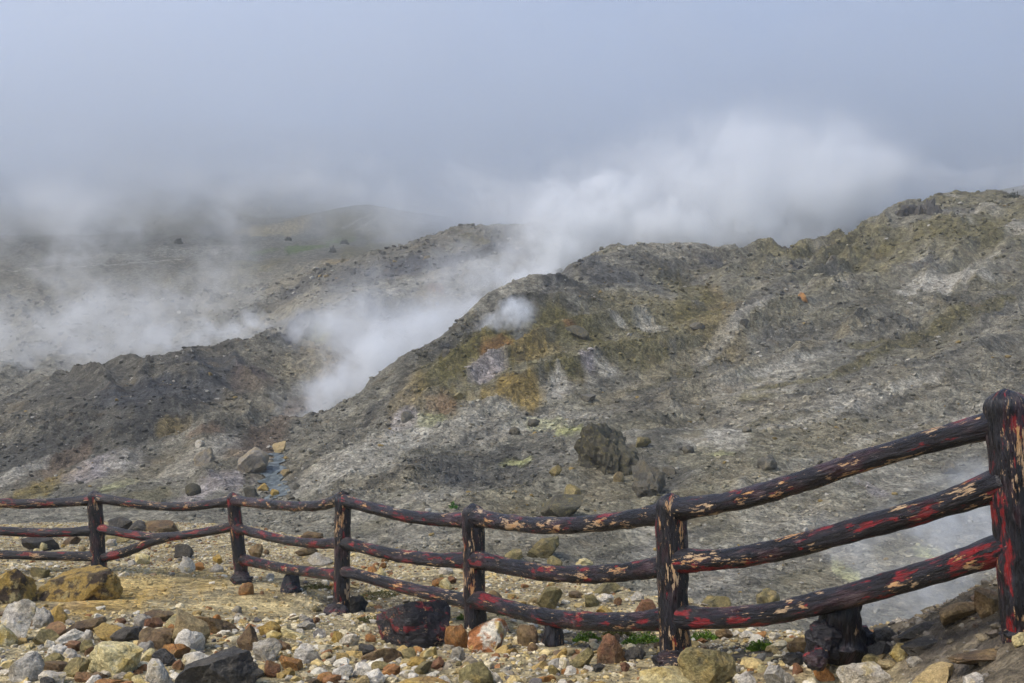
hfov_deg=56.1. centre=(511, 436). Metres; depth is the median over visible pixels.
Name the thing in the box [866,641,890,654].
rock
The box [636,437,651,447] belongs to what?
boulder
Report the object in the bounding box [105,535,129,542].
rock
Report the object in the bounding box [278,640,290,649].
rock
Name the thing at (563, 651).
rock
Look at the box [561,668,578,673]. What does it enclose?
rock
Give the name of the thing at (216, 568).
rock
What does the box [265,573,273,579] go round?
rock
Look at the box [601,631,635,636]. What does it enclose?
moss tuft
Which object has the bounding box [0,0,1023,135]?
sky
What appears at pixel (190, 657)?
rock
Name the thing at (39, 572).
rock
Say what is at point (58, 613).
rock
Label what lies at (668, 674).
rock
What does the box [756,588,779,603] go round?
boulder
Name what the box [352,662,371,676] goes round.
rock
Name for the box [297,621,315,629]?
rock
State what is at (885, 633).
rock
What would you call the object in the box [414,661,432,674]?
rock
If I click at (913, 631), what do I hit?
rock
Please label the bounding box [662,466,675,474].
boulder
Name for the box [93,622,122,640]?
rock
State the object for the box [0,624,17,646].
rock
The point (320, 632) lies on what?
rock
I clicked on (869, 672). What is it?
rock
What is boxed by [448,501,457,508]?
sprig
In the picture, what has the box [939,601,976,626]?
rock
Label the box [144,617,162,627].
rock
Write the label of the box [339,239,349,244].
shrub
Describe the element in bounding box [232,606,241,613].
rock
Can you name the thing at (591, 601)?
rock
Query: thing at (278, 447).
boulder
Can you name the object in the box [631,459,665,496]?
boulder
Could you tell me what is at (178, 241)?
shrub
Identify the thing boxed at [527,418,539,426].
boulder
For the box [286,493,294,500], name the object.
boulder
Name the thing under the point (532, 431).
slope rubble
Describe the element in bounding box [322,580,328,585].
rock
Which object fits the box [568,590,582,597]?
rock
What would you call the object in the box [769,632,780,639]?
rock
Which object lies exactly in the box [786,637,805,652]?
rock
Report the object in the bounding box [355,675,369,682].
rock
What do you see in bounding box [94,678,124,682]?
rock
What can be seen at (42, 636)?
rock
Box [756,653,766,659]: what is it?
rock
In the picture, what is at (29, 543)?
rock
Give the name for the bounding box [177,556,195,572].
rock
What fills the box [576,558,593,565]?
boulder
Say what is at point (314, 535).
rock
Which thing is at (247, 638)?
rock
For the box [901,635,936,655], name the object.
rock
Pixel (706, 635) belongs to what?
moss tuft
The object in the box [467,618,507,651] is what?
rock
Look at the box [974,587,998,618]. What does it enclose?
rock
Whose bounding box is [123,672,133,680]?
rock
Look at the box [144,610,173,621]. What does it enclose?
rock
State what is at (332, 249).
shrub
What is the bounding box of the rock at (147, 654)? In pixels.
[141,648,154,660]
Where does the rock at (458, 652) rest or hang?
on the ground
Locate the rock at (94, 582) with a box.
[37,565,122,601]
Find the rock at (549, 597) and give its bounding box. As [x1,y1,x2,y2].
[536,587,562,608]
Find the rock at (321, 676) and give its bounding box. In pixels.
[317,672,331,680]
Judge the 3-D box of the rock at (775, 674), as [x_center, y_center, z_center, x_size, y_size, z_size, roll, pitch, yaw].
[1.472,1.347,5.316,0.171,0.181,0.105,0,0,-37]
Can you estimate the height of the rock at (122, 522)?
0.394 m
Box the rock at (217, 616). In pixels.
[213,614,220,619]
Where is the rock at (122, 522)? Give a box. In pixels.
[107,517,132,528]
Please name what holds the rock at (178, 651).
on the ground
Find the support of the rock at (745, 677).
on the ground
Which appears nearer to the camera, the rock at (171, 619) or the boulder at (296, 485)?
the rock at (171, 619)
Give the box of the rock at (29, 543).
[21,537,60,550]
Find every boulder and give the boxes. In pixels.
[185,483,200,495]
[193,447,214,465]
[195,440,204,447]
[237,447,268,472]
[243,486,258,497]
[257,483,268,490]
[270,489,278,495]
[272,441,285,453]
[280,469,289,476]
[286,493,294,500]
[293,482,299,489]
[376,599,450,647]
[401,410,414,422]
[441,349,449,356]
[453,392,464,399]
[505,548,522,559]
[509,426,519,434]
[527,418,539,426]
[527,536,558,557]
[540,494,584,516]
[547,556,562,565]
[549,465,561,475]
[564,484,580,494]
[565,325,588,339]
[574,422,638,475]
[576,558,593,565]
[580,393,595,401]
[613,472,623,481]
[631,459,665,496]
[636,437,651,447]
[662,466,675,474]
[682,445,693,453]
[689,322,704,330]
[702,595,731,606]
[740,318,748,326]
[742,426,751,432]
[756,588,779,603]
[757,454,776,470]
[798,292,807,302]
[940,459,960,474]
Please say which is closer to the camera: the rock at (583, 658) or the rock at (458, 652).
the rock at (583, 658)
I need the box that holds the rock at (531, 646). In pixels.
[527,642,537,650]
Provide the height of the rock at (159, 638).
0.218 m
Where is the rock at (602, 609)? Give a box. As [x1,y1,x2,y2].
[596,606,611,612]
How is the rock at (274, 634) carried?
on the ground
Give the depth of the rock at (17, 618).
7.54 m
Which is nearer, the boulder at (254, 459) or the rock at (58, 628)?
the rock at (58, 628)
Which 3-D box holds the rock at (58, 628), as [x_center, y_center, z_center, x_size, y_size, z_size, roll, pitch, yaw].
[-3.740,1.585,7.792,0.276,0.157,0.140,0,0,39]
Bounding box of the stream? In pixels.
[257,452,289,498]
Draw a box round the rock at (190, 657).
[182,651,209,666]
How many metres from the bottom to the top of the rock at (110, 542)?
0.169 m
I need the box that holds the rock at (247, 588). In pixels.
[238,582,253,594]
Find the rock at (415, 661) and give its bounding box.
[406,656,425,666]
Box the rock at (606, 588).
[594,583,619,593]
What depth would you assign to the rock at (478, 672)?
5.97 m
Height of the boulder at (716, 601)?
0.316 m
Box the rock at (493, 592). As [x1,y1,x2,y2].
[488,590,501,597]
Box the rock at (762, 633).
[755,631,765,637]
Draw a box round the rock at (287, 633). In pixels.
[281,628,305,638]
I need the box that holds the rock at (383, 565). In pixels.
[379,562,386,568]
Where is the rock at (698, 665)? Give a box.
[677,646,736,682]
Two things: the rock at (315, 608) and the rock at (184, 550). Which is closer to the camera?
the rock at (315, 608)
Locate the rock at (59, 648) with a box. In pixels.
[47,644,66,654]
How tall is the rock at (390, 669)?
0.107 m
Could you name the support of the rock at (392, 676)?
on the ground
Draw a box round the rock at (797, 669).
[792,663,802,674]
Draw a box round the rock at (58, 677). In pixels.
[38,670,66,682]
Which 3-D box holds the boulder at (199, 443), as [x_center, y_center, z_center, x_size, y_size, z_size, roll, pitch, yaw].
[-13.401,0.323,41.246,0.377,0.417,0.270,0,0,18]
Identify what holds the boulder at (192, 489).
on the ground
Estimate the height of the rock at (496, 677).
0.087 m
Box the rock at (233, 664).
[175,646,263,682]
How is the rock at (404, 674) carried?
on the ground
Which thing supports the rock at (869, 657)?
on the ground
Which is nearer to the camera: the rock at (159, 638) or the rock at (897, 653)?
the rock at (897, 653)
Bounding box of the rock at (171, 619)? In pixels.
[164,614,175,627]
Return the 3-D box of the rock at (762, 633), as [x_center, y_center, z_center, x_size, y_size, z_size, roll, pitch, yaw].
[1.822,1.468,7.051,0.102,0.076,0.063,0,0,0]
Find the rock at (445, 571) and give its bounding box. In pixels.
[438,567,452,574]
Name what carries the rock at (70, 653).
on the ground
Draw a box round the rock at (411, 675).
[408,672,417,678]
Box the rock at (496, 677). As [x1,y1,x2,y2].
[492,672,501,682]
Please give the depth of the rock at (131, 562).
13.90 m
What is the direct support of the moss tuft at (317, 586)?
on the gravel
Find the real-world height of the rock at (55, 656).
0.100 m
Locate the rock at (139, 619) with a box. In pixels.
[133,614,150,627]
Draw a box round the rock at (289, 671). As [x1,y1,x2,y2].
[282,667,294,675]
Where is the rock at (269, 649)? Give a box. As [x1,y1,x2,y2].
[252,638,281,661]
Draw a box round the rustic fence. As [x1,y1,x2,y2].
[0,388,1023,671]
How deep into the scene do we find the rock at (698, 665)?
5.49 m
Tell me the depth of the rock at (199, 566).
13.51 m
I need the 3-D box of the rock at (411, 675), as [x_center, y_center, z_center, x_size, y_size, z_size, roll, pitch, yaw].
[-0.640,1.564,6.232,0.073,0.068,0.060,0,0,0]
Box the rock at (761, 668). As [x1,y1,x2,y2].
[756,664,765,672]
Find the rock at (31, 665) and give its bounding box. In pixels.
[8,651,44,681]
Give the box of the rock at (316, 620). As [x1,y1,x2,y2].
[313,617,319,623]
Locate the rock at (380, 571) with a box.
[377,567,386,575]
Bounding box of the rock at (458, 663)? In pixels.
[455,661,461,665]
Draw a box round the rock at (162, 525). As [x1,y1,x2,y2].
[145,520,178,531]
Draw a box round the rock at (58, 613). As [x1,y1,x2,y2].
[50,605,68,623]
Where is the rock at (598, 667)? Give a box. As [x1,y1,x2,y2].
[592,663,604,671]
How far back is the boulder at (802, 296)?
65.64 m
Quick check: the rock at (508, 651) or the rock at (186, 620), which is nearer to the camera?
the rock at (508, 651)
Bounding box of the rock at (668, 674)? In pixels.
[639,665,693,682]
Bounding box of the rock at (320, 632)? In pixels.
[313,629,326,637]
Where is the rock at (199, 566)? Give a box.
[195,562,203,570]
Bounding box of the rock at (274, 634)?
[266,630,281,639]
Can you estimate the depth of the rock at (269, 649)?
6.89 m
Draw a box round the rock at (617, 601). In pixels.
[614,597,621,605]
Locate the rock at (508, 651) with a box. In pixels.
[506,648,517,654]
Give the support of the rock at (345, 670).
on the ground
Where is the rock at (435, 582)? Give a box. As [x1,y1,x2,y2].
[432,577,443,586]
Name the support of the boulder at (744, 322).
on the ground
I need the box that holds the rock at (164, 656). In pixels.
[152,648,175,665]
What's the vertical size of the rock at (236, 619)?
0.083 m
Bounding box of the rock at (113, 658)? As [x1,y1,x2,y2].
[88,641,143,676]
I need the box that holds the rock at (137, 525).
[129,520,145,531]
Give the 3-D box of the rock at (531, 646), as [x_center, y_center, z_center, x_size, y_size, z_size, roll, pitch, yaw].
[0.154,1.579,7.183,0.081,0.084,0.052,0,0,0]
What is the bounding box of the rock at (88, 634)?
[82,629,93,639]
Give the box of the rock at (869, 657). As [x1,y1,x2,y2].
[861,653,878,662]
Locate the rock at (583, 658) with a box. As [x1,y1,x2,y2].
[570,647,593,667]
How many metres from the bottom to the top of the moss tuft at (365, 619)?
0.079 m
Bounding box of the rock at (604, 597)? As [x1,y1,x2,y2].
[596,593,613,602]
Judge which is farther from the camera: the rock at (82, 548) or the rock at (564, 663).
the rock at (82, 548)
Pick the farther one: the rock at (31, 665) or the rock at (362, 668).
the rock at (362, 668)
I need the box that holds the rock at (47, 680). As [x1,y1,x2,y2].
[40,677,54,682]
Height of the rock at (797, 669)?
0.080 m
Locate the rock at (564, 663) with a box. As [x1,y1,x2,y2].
[559,657,569,668]
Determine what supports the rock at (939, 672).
on the ground
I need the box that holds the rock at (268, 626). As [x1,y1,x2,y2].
[258,621,280,635]
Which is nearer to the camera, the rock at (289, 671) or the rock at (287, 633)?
the rock at (289, 671)
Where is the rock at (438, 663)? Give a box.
[431,656,443,669]
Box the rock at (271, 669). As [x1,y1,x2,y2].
[264,660,280,677]
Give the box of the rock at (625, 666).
[620,662,629,671]
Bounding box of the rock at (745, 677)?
[734,671,756,682]
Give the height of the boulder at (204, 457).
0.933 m
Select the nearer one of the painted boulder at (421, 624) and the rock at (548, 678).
the rock at (548, 678)
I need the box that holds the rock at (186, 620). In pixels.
[172,608,209,643]
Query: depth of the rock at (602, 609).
8.84 m
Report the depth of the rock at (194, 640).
7.17 m
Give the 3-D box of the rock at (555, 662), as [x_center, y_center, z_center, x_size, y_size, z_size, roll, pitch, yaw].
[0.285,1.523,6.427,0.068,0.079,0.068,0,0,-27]
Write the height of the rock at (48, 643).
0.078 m
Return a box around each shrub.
[174,238,182,243]
[329,245,335,252]
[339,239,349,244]
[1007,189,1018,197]
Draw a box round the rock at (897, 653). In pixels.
[889,643,907,661]
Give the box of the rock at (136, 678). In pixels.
[131,675,145,682]
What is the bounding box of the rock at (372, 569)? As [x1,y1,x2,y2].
[367,566,376,572]
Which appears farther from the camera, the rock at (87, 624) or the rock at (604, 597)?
the rock at (604, 597)
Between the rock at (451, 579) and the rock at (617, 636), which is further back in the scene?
the rock at (451, 579)
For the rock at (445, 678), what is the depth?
6.05 m
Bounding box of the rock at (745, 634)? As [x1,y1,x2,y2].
[739,630,752,637]
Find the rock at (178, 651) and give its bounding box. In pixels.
[163,643,190,658]
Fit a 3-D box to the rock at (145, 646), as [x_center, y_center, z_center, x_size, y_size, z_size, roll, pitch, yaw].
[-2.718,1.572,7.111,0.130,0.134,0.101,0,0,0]
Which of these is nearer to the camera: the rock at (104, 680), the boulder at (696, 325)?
the rock at (104, 680)
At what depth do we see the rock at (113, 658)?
6.33 m
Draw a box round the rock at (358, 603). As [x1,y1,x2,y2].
[350,594,367,613]
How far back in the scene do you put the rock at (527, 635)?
7.49 m
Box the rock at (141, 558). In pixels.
[135,553,149,564]
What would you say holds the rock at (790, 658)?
on the ground
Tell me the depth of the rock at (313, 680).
6.09 m
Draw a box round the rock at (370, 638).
[365,634,375,641]
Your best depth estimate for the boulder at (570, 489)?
28.70 m
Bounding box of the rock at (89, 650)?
[84,646,93,656]
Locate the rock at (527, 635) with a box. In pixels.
[517,624,537,646]
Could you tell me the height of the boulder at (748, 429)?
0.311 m
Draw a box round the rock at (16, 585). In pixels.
[0,568,37,603]
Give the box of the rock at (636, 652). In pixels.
[624,646,645,661]
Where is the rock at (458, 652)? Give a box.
[449,646,464,660]
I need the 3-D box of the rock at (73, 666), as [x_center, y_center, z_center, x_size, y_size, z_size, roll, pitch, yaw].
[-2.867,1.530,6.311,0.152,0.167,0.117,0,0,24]
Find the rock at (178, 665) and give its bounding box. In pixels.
[172,659,183,669]
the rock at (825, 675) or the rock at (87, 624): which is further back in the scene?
the rock at (87, 624)
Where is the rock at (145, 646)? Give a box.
[138,640,154,652]
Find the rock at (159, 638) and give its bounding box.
[137,627,173,648]
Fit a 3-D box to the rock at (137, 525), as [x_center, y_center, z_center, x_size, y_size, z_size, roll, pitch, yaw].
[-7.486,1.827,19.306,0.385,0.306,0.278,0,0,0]
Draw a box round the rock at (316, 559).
[307,552,333,565]
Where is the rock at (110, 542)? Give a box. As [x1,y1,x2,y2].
[105,539,116,545]
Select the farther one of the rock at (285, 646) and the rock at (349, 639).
the rock at (349, 639)
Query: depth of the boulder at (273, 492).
33.18 m
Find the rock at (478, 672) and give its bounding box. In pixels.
[459,661,492,682]
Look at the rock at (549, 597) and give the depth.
9.29 m
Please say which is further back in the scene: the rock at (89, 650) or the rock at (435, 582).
the rock at (435, 582)
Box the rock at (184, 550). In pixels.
[174,544,193,557]
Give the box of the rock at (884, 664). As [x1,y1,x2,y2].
[877,659,895,669]
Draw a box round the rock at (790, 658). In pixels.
[782,652,803,665]
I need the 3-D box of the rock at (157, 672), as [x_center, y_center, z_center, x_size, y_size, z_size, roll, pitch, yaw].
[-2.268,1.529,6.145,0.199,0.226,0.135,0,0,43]
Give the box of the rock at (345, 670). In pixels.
[332,664,352,676]
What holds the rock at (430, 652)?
on the ground
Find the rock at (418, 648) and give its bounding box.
[413,646,422,654]
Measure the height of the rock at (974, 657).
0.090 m
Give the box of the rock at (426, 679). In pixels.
[399,676,449,682]
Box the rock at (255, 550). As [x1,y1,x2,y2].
[248,544,262,557]
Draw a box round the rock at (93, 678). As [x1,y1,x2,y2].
[86,675,101,682]
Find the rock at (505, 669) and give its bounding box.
[501,666,511,672]
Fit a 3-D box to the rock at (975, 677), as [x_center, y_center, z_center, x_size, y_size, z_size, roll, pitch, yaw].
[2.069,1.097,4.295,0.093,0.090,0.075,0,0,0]
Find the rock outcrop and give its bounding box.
[894,198,941,216]
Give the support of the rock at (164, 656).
on the ground
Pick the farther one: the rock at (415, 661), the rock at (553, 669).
the rock at (415, 661)
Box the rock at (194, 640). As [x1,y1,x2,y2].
[174,629,204,650]
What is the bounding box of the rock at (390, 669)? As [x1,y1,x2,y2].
[382,664,399,674]
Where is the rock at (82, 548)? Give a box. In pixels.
[79,546,85,551]
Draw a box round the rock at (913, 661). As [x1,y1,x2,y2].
[906,656,922,666]
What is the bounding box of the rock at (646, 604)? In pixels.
[635,599,655,611]
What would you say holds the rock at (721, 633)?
on the ground
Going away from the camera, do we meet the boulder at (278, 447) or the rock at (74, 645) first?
the rock at (74, 645)
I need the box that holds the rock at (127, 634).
[109,626,141,641]
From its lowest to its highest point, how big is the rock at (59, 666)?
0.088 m
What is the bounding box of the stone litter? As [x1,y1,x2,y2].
[0,606,1000,682]
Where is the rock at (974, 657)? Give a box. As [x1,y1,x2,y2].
[947,648,996,664]
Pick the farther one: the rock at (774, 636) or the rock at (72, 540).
the rock at (72, 540)
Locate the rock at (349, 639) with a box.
[339,634,358,644]
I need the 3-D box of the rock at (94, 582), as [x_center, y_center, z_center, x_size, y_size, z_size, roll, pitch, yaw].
[-4.725,1.669,10.566,0.892,0.473,0.565,0,0,0]
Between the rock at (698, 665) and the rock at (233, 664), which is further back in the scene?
the rock at (233, 664)
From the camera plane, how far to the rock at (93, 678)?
6.03 m
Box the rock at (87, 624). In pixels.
[66,616,106,631]
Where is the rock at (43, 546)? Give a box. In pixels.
[39,543,48,550]
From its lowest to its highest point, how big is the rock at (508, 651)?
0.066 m
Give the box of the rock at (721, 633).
[715,629,732,638]
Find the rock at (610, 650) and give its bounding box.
[597,633,625,663]
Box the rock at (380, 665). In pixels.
[371,661,387,669]
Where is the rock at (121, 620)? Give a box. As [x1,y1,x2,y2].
[115,618,125,623]
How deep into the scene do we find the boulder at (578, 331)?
55.34 m
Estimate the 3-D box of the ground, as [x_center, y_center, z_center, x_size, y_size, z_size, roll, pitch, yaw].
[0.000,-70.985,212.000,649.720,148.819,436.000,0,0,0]
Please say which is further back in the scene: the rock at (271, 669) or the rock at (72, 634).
the rock at (72, 634)
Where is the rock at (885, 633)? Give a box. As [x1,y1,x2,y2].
[873,626,896,642]
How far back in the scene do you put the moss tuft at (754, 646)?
6.28 m
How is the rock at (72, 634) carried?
on the ground
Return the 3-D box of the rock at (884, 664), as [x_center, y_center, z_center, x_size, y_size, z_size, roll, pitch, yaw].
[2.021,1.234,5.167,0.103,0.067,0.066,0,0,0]
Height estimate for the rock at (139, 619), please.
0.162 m
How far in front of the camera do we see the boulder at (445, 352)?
51.27 m
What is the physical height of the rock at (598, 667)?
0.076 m
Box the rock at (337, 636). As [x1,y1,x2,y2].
[331,631,342,644]
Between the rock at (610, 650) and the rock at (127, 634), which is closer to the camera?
the rock at (610, 650)
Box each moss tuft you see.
[303,582,332,589]
[355,616,375,622]
[360,588,400,599]
[456,613,463,619]
[572,631,601,641]
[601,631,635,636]
[621,631,658,643]
[691,629,717,640]
[744,637,770,651]
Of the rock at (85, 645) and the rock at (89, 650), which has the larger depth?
the rock at (85, 645)
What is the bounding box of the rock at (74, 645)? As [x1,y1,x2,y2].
[66,640,80,650]
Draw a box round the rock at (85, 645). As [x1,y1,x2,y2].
[80,640,93,652]
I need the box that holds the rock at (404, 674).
[399,670,413,677]
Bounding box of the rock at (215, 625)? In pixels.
[194,616,239,633]
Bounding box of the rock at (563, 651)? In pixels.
[556,648,566,657]
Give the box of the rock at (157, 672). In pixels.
[145,658,172,682]
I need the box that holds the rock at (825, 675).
[813,667,834,681]
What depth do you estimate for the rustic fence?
6.08 m
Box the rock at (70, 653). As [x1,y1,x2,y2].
[63,648,80,657]
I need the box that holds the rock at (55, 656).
[43,652,64,662]
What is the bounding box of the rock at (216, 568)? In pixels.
[210,564,223,572]
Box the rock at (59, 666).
[43,661,67,671]
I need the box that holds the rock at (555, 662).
[548,659,558,667]
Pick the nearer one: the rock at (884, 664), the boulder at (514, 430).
the rock at (884, 664)
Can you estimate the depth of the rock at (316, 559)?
13.90 m
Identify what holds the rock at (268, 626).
on the ground
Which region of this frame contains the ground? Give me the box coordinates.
[0,110,1023,682]
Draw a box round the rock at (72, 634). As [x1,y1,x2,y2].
[55,629,84,644]
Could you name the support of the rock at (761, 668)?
on the ground
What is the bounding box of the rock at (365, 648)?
[358,644,374,655]
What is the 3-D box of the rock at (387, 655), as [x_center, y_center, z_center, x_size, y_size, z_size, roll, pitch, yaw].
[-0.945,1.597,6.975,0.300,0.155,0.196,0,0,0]
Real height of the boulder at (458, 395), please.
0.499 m
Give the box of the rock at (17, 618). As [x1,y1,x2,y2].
[1,599,35,638]
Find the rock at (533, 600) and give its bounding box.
[528,597,537,603]
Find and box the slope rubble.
[0,189,1023,629]
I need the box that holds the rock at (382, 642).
[375,640,385,644]
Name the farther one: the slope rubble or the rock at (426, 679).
the slope rubble
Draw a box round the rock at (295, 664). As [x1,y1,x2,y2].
[279,655,302,670]
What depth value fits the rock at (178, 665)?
6.54 m
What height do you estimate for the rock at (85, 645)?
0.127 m
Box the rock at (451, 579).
[448,576,456,582]
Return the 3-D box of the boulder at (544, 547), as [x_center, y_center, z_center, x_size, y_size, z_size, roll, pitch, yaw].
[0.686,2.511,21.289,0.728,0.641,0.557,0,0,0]
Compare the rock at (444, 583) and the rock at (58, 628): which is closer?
the rock at (58, 628)
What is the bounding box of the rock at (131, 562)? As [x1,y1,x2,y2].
[127,560,136,565]
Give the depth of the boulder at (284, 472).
36.77 m
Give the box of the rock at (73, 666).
[63,657,89,676]
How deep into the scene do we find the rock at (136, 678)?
6.07 m
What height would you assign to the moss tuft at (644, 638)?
0.132 m
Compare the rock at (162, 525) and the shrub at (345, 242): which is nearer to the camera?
the rock at (162, 525)
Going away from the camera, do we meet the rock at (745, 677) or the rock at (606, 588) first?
the rock at (745, 677)
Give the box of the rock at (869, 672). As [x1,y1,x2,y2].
[836,661,892,682]
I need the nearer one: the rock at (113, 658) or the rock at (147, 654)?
the rock at (113, 658)
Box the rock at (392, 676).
[389,674,399,681]
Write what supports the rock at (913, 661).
on the ground
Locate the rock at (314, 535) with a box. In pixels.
[301,531,322,538]
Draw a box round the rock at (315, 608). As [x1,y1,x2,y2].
[312,605,320,611]
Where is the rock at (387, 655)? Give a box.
[361,648,401,662]
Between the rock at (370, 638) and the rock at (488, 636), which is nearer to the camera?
the rock at (488, 636)
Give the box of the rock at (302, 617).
[299,614,307,620]
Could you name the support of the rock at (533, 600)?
on the ground
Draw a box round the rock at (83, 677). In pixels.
[74,672,90,682]
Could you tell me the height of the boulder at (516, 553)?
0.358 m
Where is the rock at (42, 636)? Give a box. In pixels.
[32,629,59,644]
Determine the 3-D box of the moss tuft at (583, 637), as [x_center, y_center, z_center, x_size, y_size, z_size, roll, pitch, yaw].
[0.598,1.590,7.662,0.244,0.129,0.159,0,0,0]
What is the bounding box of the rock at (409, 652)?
[401,647,415,658]
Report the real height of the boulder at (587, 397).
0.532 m
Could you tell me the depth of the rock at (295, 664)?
6.59 m
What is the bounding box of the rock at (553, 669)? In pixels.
[548,665,559,674]
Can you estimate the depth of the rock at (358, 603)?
10.17 m
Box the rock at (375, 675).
[364,669,384,682]
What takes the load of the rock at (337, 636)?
on the ground
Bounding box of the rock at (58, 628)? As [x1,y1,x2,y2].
[46,621,66,635]
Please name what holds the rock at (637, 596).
on the ground
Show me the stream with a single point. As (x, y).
(272, 478)
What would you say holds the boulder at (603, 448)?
on the ground
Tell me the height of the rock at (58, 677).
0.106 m
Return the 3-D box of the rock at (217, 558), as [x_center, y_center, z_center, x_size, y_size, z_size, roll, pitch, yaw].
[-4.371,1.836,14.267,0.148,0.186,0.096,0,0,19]
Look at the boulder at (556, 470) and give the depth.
30.71 m
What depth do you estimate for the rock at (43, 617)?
8.27 m
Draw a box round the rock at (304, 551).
[295,548,317,555]
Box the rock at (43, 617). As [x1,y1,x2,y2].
[32,607,53,627]
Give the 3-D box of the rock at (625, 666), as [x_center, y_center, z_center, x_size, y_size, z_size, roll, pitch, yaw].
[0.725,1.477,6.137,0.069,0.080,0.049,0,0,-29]
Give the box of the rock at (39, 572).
[30,567,49,577]
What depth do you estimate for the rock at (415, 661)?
6.61 m
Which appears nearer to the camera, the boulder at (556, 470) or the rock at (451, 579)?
the rock at (451, 579)
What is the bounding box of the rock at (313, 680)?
[305,678,322,682]
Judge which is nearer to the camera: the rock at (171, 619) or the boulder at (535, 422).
the rock at (171, 619)
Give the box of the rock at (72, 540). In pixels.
[63,537,80,544]
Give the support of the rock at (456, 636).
on the ground
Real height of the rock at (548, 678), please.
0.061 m
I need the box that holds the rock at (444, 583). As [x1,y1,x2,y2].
[438,578,451,589]
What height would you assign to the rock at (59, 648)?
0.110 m
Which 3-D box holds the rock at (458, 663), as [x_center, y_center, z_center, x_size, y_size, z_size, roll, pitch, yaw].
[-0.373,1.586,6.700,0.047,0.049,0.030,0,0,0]
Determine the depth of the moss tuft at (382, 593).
10.90 m
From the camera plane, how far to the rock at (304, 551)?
15.25 m
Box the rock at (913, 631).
[897,621,934,638]
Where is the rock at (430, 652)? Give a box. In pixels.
[422,646,437,658]
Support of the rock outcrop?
on the ground
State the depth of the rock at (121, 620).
8.40 m
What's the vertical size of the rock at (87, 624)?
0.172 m
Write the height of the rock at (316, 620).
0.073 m
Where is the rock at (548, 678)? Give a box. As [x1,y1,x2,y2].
[539,675,555,681]
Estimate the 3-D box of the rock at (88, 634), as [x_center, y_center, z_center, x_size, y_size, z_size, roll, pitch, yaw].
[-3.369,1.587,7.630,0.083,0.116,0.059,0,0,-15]
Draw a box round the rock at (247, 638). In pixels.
[237,625,257,650]
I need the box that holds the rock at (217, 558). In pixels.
[212,554,222,563]
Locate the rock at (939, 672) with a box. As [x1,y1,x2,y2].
[912,662,953,682]
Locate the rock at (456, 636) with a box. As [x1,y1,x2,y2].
[444,624,467,647]
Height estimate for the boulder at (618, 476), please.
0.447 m
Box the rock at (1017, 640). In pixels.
[1011,632,1023,647]
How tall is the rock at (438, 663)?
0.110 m
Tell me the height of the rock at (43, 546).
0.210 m
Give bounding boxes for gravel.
[0,520,1007,682]
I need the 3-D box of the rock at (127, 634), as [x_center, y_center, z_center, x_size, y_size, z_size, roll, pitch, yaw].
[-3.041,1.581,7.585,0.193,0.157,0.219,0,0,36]
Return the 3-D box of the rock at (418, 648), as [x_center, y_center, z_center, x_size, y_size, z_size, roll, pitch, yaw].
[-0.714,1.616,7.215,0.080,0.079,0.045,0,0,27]
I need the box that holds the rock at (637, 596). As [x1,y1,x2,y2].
[630,591,643,601]
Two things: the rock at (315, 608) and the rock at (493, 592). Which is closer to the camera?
the rock at (493, 592)
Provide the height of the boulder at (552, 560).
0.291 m
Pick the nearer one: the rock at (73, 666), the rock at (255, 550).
the rock at (73, 666)
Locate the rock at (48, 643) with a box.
[44,640,54,647]
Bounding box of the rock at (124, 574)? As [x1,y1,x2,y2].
[118,571,129,576]
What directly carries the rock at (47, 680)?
on the ground
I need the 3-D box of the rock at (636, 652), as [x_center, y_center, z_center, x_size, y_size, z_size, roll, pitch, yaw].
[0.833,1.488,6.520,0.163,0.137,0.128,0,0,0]
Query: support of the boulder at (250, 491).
on the ground
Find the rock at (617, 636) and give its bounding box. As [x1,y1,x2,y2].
[613,633,620,641]
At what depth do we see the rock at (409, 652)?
6.99 m
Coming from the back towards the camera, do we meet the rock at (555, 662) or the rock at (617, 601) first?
the rock at (617, 601)
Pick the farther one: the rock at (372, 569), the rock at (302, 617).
the rock at (372, 569)
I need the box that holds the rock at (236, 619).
[234,616,240,622]
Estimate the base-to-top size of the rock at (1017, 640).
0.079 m
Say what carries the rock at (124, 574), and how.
on the ground
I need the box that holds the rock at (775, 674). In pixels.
[764,663,794,682]
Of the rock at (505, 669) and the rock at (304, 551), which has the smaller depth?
the rock at (505, 669)
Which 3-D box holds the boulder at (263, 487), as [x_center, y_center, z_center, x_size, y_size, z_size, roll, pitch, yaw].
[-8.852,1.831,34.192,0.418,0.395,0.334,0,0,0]
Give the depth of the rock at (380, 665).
6.62 m
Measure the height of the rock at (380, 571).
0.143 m
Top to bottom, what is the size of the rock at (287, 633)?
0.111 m
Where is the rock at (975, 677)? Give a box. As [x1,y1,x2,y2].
[962,672,984,682]
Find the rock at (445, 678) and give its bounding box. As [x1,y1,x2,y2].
[439,675,450,682]
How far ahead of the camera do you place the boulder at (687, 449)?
33.43 m
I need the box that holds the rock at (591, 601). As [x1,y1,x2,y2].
[585,594,598,606]
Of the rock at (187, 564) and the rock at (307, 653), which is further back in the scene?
the rock at (187, 564)
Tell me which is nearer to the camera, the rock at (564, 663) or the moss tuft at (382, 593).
the rock at (564, 663)
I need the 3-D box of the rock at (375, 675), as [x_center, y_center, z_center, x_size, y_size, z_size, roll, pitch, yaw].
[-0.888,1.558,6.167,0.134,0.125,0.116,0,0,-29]
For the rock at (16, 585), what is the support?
on the ground
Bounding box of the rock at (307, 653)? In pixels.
[294,643,321,663]
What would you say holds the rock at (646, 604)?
on the ground

